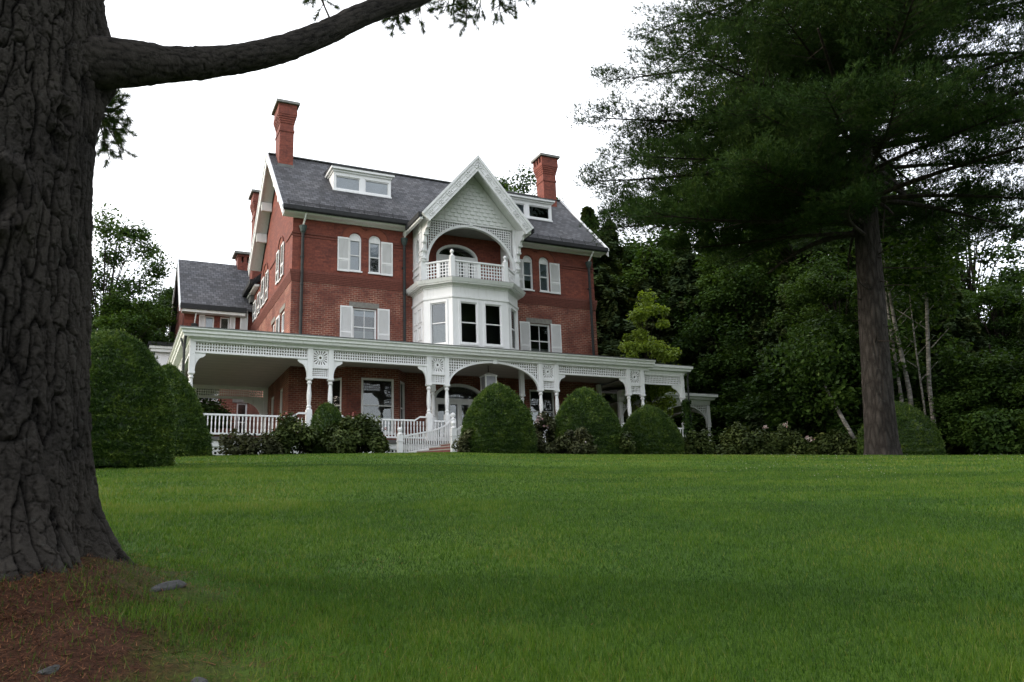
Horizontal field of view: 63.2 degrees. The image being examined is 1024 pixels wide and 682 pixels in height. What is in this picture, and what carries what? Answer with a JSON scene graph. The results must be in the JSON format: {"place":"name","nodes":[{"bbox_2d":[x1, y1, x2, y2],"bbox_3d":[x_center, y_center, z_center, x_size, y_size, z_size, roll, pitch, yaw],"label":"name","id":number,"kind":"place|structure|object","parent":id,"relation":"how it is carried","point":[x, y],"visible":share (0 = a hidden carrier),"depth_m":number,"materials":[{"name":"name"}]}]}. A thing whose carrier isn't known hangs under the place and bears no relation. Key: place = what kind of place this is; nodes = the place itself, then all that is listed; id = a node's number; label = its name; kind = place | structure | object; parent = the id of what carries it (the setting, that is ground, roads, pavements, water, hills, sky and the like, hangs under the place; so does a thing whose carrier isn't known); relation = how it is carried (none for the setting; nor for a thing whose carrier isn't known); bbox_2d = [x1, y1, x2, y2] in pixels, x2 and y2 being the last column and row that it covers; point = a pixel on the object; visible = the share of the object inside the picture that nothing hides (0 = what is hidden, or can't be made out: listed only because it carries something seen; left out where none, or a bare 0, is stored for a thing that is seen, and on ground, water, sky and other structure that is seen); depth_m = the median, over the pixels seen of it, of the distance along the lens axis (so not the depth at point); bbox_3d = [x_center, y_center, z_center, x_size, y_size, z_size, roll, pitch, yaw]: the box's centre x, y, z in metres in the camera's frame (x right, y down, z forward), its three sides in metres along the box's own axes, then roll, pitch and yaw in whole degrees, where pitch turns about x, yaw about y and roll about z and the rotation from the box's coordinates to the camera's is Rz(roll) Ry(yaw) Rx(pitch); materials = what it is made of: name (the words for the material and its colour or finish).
{"place":"outdoors","nodes":[
{"label":"outdoors","id":0,"kind":"place"},
{"bbox_2d":[0,452,1023,681],"bbox_3d":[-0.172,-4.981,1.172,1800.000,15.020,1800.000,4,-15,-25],"label":"lawn","id":1,"kind":"structure","parent":0,"point":[202,670],"depth_m":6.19,"materials":[{"name":"plant"}]},
{"bbox_2d":[36,665,59,674],"bbox_3d":[-2.334,1.664,4.198,0.084,0.046,0.128,-10,-8,9],"label":"stone","id":2,"kind":"object","parent":1,"relation":"on","point":[49,670],"visible":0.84,"depth_m":4.17,"materials":[{"name":"grey stone"}]},
{"bbox_2d":[89,329,179,467],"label":"clipped yew","id":3,"kind":"object","parent":1,"relation":"on","point":[133,409],"visible":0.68,"depth_m":19.56,"materials":[{"name":"green plant"}]},
{"bbox_2d":[91,288,177,353],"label":"maple tree","id":4,"kind":"object","parent":1,"relation":"on","point":[129,323],"visible":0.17,"depth_m":47.86,"materials":[{"name":"green plant"}]},
{"bbox_2d":[91,202,178,346],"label":"ash tree","id":5,"kind":"object","parent":1,"relation":"on","point":[124,232],"visible":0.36,"depth_m":52.69,"materials":[{"name":"green plant"}]},
{"bbox_2d":[130,277,173,342],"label":"maple tree","id":6,"kind":"object","parent":1,"relation":"on","point":[169,291],"visible":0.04,"depth_m":59.09,"materials":[{"name":"green plant"}]},
{"bbox_2d":[150,580,186,591],"bbox_3d":[-2.413,1.735,5.839,0.124,0.097,0.367,-13,-9,19],"label":"stone","id":7,"kind":"object","parent":1,"relation":"on","point":[169,584],"visible":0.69,"depth_m":5.80,"materials":[{"name":"grey stone"}]},
{"bbox_2d":[162,362,214,456],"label":"clipped yew","id":8,"kind":"object","parent":1,"relation":"on","point":[192,429],"visible":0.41,"depth_m":28.28,"materials":[{"name":"green plant"}]},
{"bbox_2d":[191,677,207,681],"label":"stone","id":9,"kind":"object","parent":1,"relation":"on","point":[201,679],"visible":0.99,"depth_m":4.35,"materials":[{"name":"grey stone"}]},
{"bbox_2d":[195,388,233,435],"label":"understory tree","id":10,"kind":"object","parent":1,"relation":"on","point":[212,406],"visible":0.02,"depth_m":45.57,"materials":[{"name":"green plant"}]},
{"bbox_2d":[215,428,260,454],"bbox_3d":[-10.170,3.803,30.984,1.648,1.166,1.474,2,-14,-18],"label":"shrub","id":11,"kind":"object","parent":1,"relation":"on","point":[234,443],"visible":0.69,"depth_m":30.71,"materials":[{"name":"green plant"}]},
{"bbox_2d":[238,432,283,454],"bbox_3d":[-9.222,3.832,30.616,1.668,0.979,1.236,2,-14,-16],"label":"shrub","id":12,"kind":"object","parent":1,"relation":"on","point":[252,446],"visible":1,"depth_m":30.30,"materials":[{"name":"green plant"}]},
{"bbox_2d":[0,0,538,581],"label":"pine tree","id":13,"kind":"object","parent":1,"relation":"on","point":[70,70],"visible":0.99,"depth_m":6.18,"materials":[{"name":"plant"}]},
{"bbox_2d":[260,411,320,453],"bbox_3d":[-8.290,3.564,31.594,2.088,1.730,2.031,-5,-14,14],"label":"rhododendron","id":14,"kind":"object","parent":1,"relation":"on","point":[305,436],"visible":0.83,"depth_m":31.10,"materials":[{"name":"green plant"}]},
{"bbox_2d":[310,401,341,453],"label":"clipped yew","id":15,"kind":"object","parent":1,"relation":"on","point":[325,414],"visible":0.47,"depth_m":32.17,"materials":[{"name":"green plant"}]},
{"bbox_2d":[316,411,390,452],"bbox_3d":[-6.071,3.565,31.840,2.950,1.731,2.013,1,-13,-11],"label":"rhododendron","id":16,"kind":"object","parent":1,"relation":"on","point":[359,433],"visible":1,"depth_m":31.45,"materials":[{"name":"green plant"}]},
{"bbox_2d":[147,98,692,454],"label":"brick house","id":17,"kind":"structure","parent":1,"relation":"on","point":[409,309],"depth_m":42.04,"materials":[{"name":"red brick"}]},
{"bbox_2d":[199,314,213,327],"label":"window","id":18,"kind":"structure","parent":17,"relation":"in","point":[204,321],"depth_m":49.60,"materials":[{"name":"white paint"}]},
{"bbox_2d":[220,317,234,328],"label":"window","id":19,"kind":"structure","parent":17,"relation":"in","point":[232,319],"depth_m":50.05,"materials":[{"name":"white paint"}]},
{"bbox_2d":[236,403,246,429],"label":"window","id":20,"kind":"structure","parent":17,"relation":"in","point":[245,404],"depth_m":49.27,"materials":[{"name":"white paint"}]},
{"bbox_2d":[252,291,259,321],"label":"window","id":21,"kind":"structure","parent":17,"relation":"in","point":[258,295],"depth_m":49.04,"materials":[{"name":"white paint"}]},
{"bbox_2d":[260,269,268,308],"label":"window","id":22,"kind":"structure","parent":17,"relation":"in","point":[262,304],"depth_m":46.84,"materials":[{"name":"white paint"}]},
{"bbox_2d":[271,397,273,431],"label":"window","id":23,"kind":"structure","parent":17,"relation":"in","point":[272,403],"depth_m":42.83,"materials":[{"name":"white paint"}]},
{"bbox_2d":[275,241,283,284],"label":"window","id":24,"kind":"structure","parent":17,"relation":"in","point":[282,247],"depth_m":42.75,"materials":[{"name":"white paint"}]},
{"bbox_2d":[276,311,284,332],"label":"window","id":25,"kind":"structure","parent":17,"relation":"in","point":[278,318],"depth_m":41.91,"materials":[{"name":"white paint"}]},
{"bbox_2d":[280,388,282,423],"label":"window","id":26,"kind":"structure","parent":17,"relation":"in","point":[281,391],"depth_m":40.75,"materials":[{"name":"white paint"}]},
{"bbox_2d":[332,378,341,411],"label":"window","id":27,"kind":"structure","parent":17,"relation":"in","point":[337,383],"depth_m":39.19,"materials":[{"name":"glass"}]},
{"bbox_2d":[337,234,361,272],"bbox_3d":[-8.117,-4.425,41.617,1.260,2.092,0.247,4,-15,-25],"label":"window","id":28,"kind":"structure","parent":17,"relation":"in","point":[349,249],"depth_m":41.56,"materials":[{"name":"white paint"}]},
{"bbox_2d":[340,305,389,339],"bbox_3d":[-7.302,-0.630,41.129,2.500,2.050,0.365,4,-15,-25],"label":"window","id":29,"kind":"structure","parent":17,"relation":"in","point":[347,313],"depth_m":41.23,"materials":[{"name":"white paint"}]},
{"bbox_2d":[361,378,393,434],"bbox_3d":[-6.387,3.102,39.413,1.680,2.680,0.290,4,-15,-25],"label":"window","id":30,"kind":"structure","parent":17,"relation":"in","point":[372,379],"depth_m":39.55,"materials":[{"name":"white paint"}]},
{"bbox_2d":[368,236,392,276],"bbox_3d":[-6.707,-4.317,42.286,1.270,2.092,0.247,4,-15,-25],"label":"window","id":31,"kind":"structure","parent":17,"relation":"in","point":[374,242],"depth_m":42.30,"materials":[{"name":"white paint"}]},
{"bbox_2d":[400,381,404,434],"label":"window","id":32,"kind":"structure","parent":17,"relation":"in","point":[402,385],"depth_m":40.64,"materials":[{"name":"white paint"}]},
{"bbox_2d":[436,244,477,277],"bbox_3d":[-2.924,-3.750,44.054,2.352,2.766,0.230,4,-15,-25],"label":"balcony door","id":33,"kind":"structure","parent":17,"relation":"in","point":[439,257],"depth_m":44.19,"materials":[{"name":"white paint"}]},
{"bbox_2d":[434,384,479,440],"bbox_3d":[-2.682,3.904,42.242,2.842,3.486,0.230,4,-15,-25],"label":"entrance door","id":34,"kind":"structure","parent":17,"relation":"in","point":[458,402],"depth_m":42.22,"materials":[{"name":"white paint"}]},
{"bbox_2d":[406,276,525,349],"bbox_3d":[-2.071,-0.695,41.995,6.040,4.020,3.420,4,-15,-25],"label":"bay window","id":35,"kind":"structure","parent":17,"relation":"in","point":[450,310],"depth_m":41.11,"materials":[{"name":"white paint"}]},
{"bbox_2d":[479,366,497,389],"bbox_3d":[-1.130,1.780,39.960,0.700,1.210,0.700,4,-15,-25],"label":"lantern","id":36,"kind":"object","parent":17,"relation":"hanging from","point":[487,379],"visible":0.66,"depth_m":39.73,"materials":[{"name":"white glass"}]},
{"bbox_2d":[519,256,534,290],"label":"window","id":37,"kind":"structure","parent":17,"relation":"in","point":[525,273],"depth_m":45.92,"materials":[{"name":"white paint"}]},
{"bbox_2d":[519,321,561,352],"bbox_3d":[1.512,0.050,45.313,2.520,2.050,0.365,4,-15,-25],"label":"window","id":38,"kind":"structure","parent":17,"relation":"in","point":[525,335],"depth_m":45.41,"materials":[{"name":"white paint"}]},
{"bbox_2d":[529,390,554,429],"bbox_3d":[1.593,3.803,44.414,1.580,2.370,0.350,4,-15,-25],"label":"window","id":39,"kind":"structure","parent":17,"relation":"in","point":[553,412],"depth_m":44.63,"materials":[{"name":"white paint"}]},
{"bbox_2d":[539,258,560,293],"bbox_3d":[2.048,-3.638,46.442,1.300,2.087,0.247,4,-15,-25],"label":"window","id":40,"kind":"structure","parent":17,"relation":"in","point":[555,288],"depth_m":46.44,"materials":[{"name":"white paint"}]},
{"bbox_2d":[680,399,694,438],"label":"climbing vine","id":41,"kind":"object","parent":17,"relation":"attached to","point":[686,417],"visible":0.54,"depth_m":42.63,"materials":[{"name":"green plant"}]},
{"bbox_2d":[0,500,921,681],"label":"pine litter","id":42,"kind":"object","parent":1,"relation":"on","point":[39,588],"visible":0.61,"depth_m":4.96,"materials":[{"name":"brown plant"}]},
{"bbox_2d":[451,427,474,452],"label":"shrub","id":43,"kind":"object","parent":1,"relation":"on","point":[463,444],"visible":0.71,"depth_m":30.87,"materials":[{"name":"green plant"}]},
{"bbox_2d":[458,382,538,453],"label":"clipped yew","id":44,"kind":"object","parent":1,"relation":"on","point":[497,418],"visible":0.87,"depth_m":31.07,"materials":[{"name":"green plant"}]},
{"bbox_2d":[495,163,563,201],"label":"maple tree","id":45,"kind":"object","parent":1,"relation":"on","point":[504,183],"visible":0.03,"depth_m":69.57,"materials":[{"name":"green plant"}]},
{"bbox_2d":[534,411,557,453],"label":"shrub","id":46,"kind":"object","parent":1,"relation":"on","point":[543,422],"visible":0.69,"depth_m":33.26,"materials":[{"name":"green plant"}]},
{"bbox_2d":[545,427,597,454],"bbox_3d":[2.225,3.848,31.456,1.962,1.126,1.371,-6,-14,17],"label":"shrub","id":47,"kind":"object","parent":1,"relation":"on","point":[579,442],"visible":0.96,"depth_m":31.24,"materials":[{"name":"green plant"}]},
{"bbox_2d":[548,386,625,453],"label":"clipped yew","id":48,"kind":"object","parent":1,"relation":"on","point":[592,413],"visible":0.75,"depth_m":32.98,"materials":[{"name":"green plant"}]},
{"bbox_2d":[599,299,638,422],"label":"hemlock tree","id":49,"kind":"object","parent":1,"relation":"on","point":[610,335],"visible":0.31,"depth_m":56.66,"materials":[{"name":"green plant"}]},
{"bbox_2d":[580,206,660,425],"bbox_3d":[6.330,-0.001,59.106,12.323,20.634,12.336,-4,-13,7],"label":"spruce tree","id":50,"kind":"object","parent":1,"relation":"on","point":[607,289],"visible":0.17,"depth_m":58.51,"materials":[{"name":"green plant"}]},
{"bbox_2d":[617,430,637,453],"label":"shrub","id":51,"kind":"object","parent":1,"relation":"on","point":[627,444],"visible":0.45,"depth_m":32.85,"materials":[{"name":"green plant"}]},
{"bbox_2d":[603,218,656,333],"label":"hemlock tree","id":52,"kind":"object","parent":1,"relation":"on","point":[618,250],"visible":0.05,"depth_m":68.29,"materials":[{"name":"green plant"}]},
{"bbox_2d":[624,243,640,275],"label":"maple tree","id":53,"kind":"object","parent":1,"relation":"on","point":[630,260],"depth_m":70.53,"materials":[{"name":"green plant"}]},
{"bbox_2d":[620,234,666,277],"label":"maple tree","id":54,"kind":"object","parent":1,"relation":"on","point":[632,246],"visible":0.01,"depth_m":73.21,"materials":[{"name":"green plant"}]},
{"bbox_2d":[623,246,674,364],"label":"spruce tree","id":55,"kind":"object","parent":1,"relation":"on","point":[656,285],"visible":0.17,"depth_m":64.50,"materials":[{"name":"green plant"}]},
{"bbox_2d":[617,289,681,416],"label":"young tree","id":56,"kind":"object","parent":1,"relation":"on","point":[644,341],"visible":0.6,"depth_m":45.74,"materials":[{"name":"green plant"}]},
{"bbox_2d":[608,232,694,333],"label":"maple tree","id":57,"kind":"object","parent":1,"relation":"on","point":[621,241],"visible":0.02,"depth_m":71.05,"materials":[{"name":"green plant"}]},
{"bbox_2d":[622,404,685,454],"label":"clipped yew","id":58,"kind":"object","parent":1,"relation":"on","point":[654,429],"visible":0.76,"depth_m":34.07,"materials":[{"name":"green plant"}]},
{"bbox_2d":[601,389,717,440],"bbox_3d":[7.757,5.314,48.680,6.670,4.630,5.570,4,-15,-25],"label":"porte cochere","id":59,"kind":"object","parent":1,"relation":"on","point":[701,401],"visible":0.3,"depth_m":47.61,"materials":[{"name":"paint"}]},
{"bbox_2d":[611,226,722,361],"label":"maple tree","id":60,"kind":"object","parent":1,"relation":"on","point":[658,252],"visible":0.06,"depth_m":65.70,"materials":[{"name":"green plant"}]},
{"bbox_2d":[652,232,732,446],"bbox_3d":[13.407,1.333,62.338,14.037,20.042,12.299,7,-16,-34],"label":"hemlock tree","id":61,"kind":"object","parent":1,"relation":"on","point":[680,279],"visible":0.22,"depth_m":61.92,"materials":[{"name":"green plant"}]},
{"bbox_2d":[680,330,709,375],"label":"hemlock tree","id":62,"kind":"object","parent":1,"relation":"on","point":[693,360],"visible":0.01,"depth_m":60.94,"materials":[{"name":"green plant"}]},
{"bbox_2d":[683,429,718,454],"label":"shrub","id":63,"kind":"object","parent":1,"relation":"on","point":[695,443],"visible":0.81,"depth_m":34.73,"materials":[{"name":"green plant"}]},
{"bbox_2d":[669,363,735,444],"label":"understory tree","id":64,"kind":"object","parent":1,"relation":"on","point":[701,380],"visible":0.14,"depth_m":55.90,"materials":[{"name":"green plant"}]},
{"bbox_2d":[697,229,714,264],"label":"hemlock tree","id":65,"kind":"object","parent":1,"relation":"on","point":[702,248],"depth_m":73.17,"materials":[{"name":"green plant"}]},
{"bbox_2d":[672,388,751,448],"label":"understory tree","id":66,"kind":"object","parent":1,"relation":"on","point":[715,392],"visible":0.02,"depth_m":55.90,"materials":[{"name":"green plant"}]},
{"bbox_2d":[705,302,750,445],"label":"hemlock tree","id":67,"kind":"object","parent":1,"relation":"on","point":[734,376],"visible":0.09,"depth_m":58.22,"materials":[{"name":"green plant"}]},
{"bbox_2d":[692,377,772,454],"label":"understory tree","id":68,"kind":"object","parent":1,"relation":"on","point":[736,414],"visible":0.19,"depth_m":53.06,"materials":[{"name":"green plant"}]},
{"bbox_2d":[668,239,807,393],"bbox_3d":[16.278,1.323,58.943,10.650,18.055,11.368,-10,-15,31],"label":"maple tree","id":69,"kind":"object","parent":1,"relation":"on","point":[735,287],"visible":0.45,"depth_m":57.64,"materials":[{"name":"green plant"}]},
{"bbox_2d":[715,422,776,454],"bbox_3d":[10.133,4.413,36.544,2.547,1.768,2.173,3,-14,-19],"label":"rhododendron","id":70,"kind":"object","parent":1,"relation":"on","point":[751,443],"visible":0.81,"depth_m":36.07,"materials":[{"name":"green plant"}]},
{"bbox_2d":[728,294,774,424],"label":"spruce tree","id":71,"kind":"object","parent":1,"relation":"on","point":[758,325],"visible":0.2,"depth_m":56.39,"materials":[{"name":"green plant"}]},
{"bbox_2d":[729,255,777,409],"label":"hemlock tree","id":72,"kind":"object","parent":1,"relation":"on","point":[751,337],"depth_m":60.50,"materials":[{"name":"green plant"}]},
{"bbox_2d":[744,273,821,438],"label":"hemlock tree","id":73,"kind":"object","parent":1,"relation":"on","point":[775,334],"visible":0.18,"depth_m":50.10,"materials":[{"name":"green plant"}]},
{"bbox_2d":[749,394,819,450],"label":"understory tree","id":74,"kind":"object","parent":1,"relation":"on","point":[771,428],"visible":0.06,"depth_m":47.38,"materials":[{"name":"green plant"}]},
{"bbox_2d":[762,422,814,454],"bbox_3d":[11.891,4.417,36.421,2.085,1.702,2.049,-1,-13,-3],"label":"rhododendron","id":75,"kind":"object","parent":1,"relation":"on","point":[794,443],"visible":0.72,"depth_m":36.06,"materials":[{"name":"green plant"}]},
{"bbox_2d":[558,0,1023,454],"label":"pine tree","id":76,"kind":"object","parent":1,"relation":"on","point":[779,124],"visible":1,"depth_m":31.24,"materials":[{"name":"green plant"}]},
{"bbox_2d":[745,314,861,438],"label":"birch tree","id":77,"kind":"object","parent":1,"relation":"on","point":[797,363],"visible":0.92,"depth_m":41.19,"materials":[{"name":"green plant"}]},
{"bbox_2d":[722,177,902,333],"bbox_3d":[21.506,-1.040,58.048,12.148,22.424,12.256,5,-15,-27],"label":"maple tree","id":78,"kind":"object","parent":1,"relation":"on","point":[794,270],"visible":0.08,"depth_m":57.01,"materials":[{"name":"green plant"}]},
{"bbox_2d":[736,310,926,453],"bbox_3d":[17.309,2.956,43.932,9.367,8.391,9.001,10,-18,-42],"label":"understory tree","id":79,"kind":"object","parent":1,"relation":"on","point":[756,403],"visible":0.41,"depth_m":42.80,"materials":[{"name":"green plant"}]},
{"bbox_2d":[804,426,858,454],"bbox_3d":[15.643,5.124,40.452,3.548,1.896,2.634,-7,-14,21],"label":"shrub","id":80,"kind":"object","parent":1,"relation":"on","point":[833,443],"visible":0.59,"depth_m":39.83,"materials":[{"name":"green plant"}]},
{"bbox_2d":[767,252,917,404],"bbox_3d":[18.687,1.159,46.992,7.621,12.894,7.689,-4,-13,10],"label":"maple tree","id":81,"kind":"object","parent":1,"relation":"on","point":[825,278],"visible":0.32,"depth_m":47.26,"materials":[{"name":"green plant"}]},
{"bbox_2d":[772,169,964,335],"bbox_3d":[24.627,-1.634,58.625,14.134,23.961,15.086,-4,-13,8],"label":"maple tree","id":82,"kind":"object","parent":1,"relation":"on","point":[805,257],"visible":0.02,"depth_m":56.39,"materials":[{"name":"green plant"}]},
{"bbox_2d":[809,355,945,438],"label":"understory tree","id":83,"kind":"object","parent":1,"relation":"on","point":[903,385],"visible":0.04,"depth_m":42.91,"materials":[{"name":"green plant"}]},
{"bbox_2d":[856,401,946,455],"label":"clipped yew","id":84,"kind":"object","parent":1,"relation":"on","point":[919,432],"visible":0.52,"depth_m":34.90,"materials":[{"name":"green plant"}]},
{"bbox_2d":[847,255,983,394],"bbox_3d":[22.914,1.359,47.471,7.566,12.828,8.076,-2,-13,0],"label":"maple tree","id":85,"kind":"object","parent":1,"relation":"on","point":[969,309],"visible":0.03,"depth_m":46.38,"materials":[{"name":"green plant"}]},
{"bbox_2d":[839,211,1023,426],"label":"birch tree","id":86,"kind":"object","parent":1,"relation":"on","point":[923,277],"visible":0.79,"depth_m":41.09,"materials":[{"name":"green plant"}]},
{"bbox_2d":[904,198,992,347],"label":"hemlock tree","id":87,"kind":"object","parent":1,"relation":"on","point":[967,279],"depth_m":55.57,"materials":[{"name":"green plant"}]},
{"bbox_2d":[895,370,1007,454],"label":"understory tree","id":88,"kind":"object","parent":1,"relation":"on","point":[940,407],"visible":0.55,"depth_m":40.09,"materials":[{"name":"green plant"}]},
{"bbox_2d":[918,271,990,454],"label":"hemlock tree","id":89,"kind":"object","parent":1,"relation":"on","point":[962,324],"visible":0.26,"depth_m":44.49,"materials":[{"name":"green plant"}]},
{"bbox_2d":[895,168,1023,337],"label":"ash tree","id":90,"kind":"object","parent":1,"relation":"on","point":[1010,273],"visible":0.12,"depth_m":55.33,"materials":[{"name":"green plant"}]},
{"bbox_2d":[912,344,1023,451],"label":"understory tree","id":91,"kind":"object","parent":1,"relation":"on","point":[999,356],"visible":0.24,"depth_m":40.83,"materials":[{"name":"green plant"}]},
{"bbox_2d":[958,406,1023,454],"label":"shrub","id":92,"kind":"object","parent":1,"relation":"on","point":[991,431],"visible":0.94,"depth_m":36.37,"materials":[{"name":"green plant"}]},
{"bbox_2d":[961,278,1023,355],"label":"maple tree","id":93,"kind":"object","parent":1,"relation":"on","point":[997,323],"visible":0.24,"depth_m":48.83,"materials":[{"name":"green plant"}]},
{"bbox_2d":[966,339,1023,416],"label":"understory tree","id":94,"kind":"object","parent":1,"relation":"on","point":[1016,392],"visible":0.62,"depth_m":39.15,"materials":[{"name":"green plant"}]},
{"bbox_2d":[988,274,1023,337],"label":"maple tree","id":95,"kind":"object","parent":1,"relation":"on","point":[1020,279],"visible":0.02,"depth_m":50.95,"materials":[{"name":"green plant"}]},
{"bbox_2d":[994,351,1023,411],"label":"understory tree","id":96,"kind":"object","parent":1,"relation":"on","point":[1022,352],"visible":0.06,"depth_m":39.49,"materials":[{"name":"green plant"}]},
{"bbox_2d":[1009,278,1023,334],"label":"maple tree","id":97,"kind":"object","parent":1,"relation":"on","point":[1021,306],"visible":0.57,"depth_m":48.08,"materials":[{"name":"green plant"}]},
{"bbox_2d":[1010,312,1023,362],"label":"hemlock tree","id":98,"kind":"object","parent":1,"relation":"on","point":[1020,332],"visible":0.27,"depth_m":44.93,"materials":[{"name":"green plant"}]},
{"bbox_2d":[91,0,1023,340],"label":"sky","id":99,"kind":"structure","parent":0,"point":[415,104],"materials":[{"name":"white"}]},
{"bbox_2d":[712,454,1021,479],"bbox_3d":[11.234,3.096,22.842,12.117,2.016,15.506,-5,-14,11],"label":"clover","id":100,"kind":"object","parent":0,"point":[847,461],"visible":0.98,"depth_m":21.90,"materials":[{"name":"green plant"}]}
]}

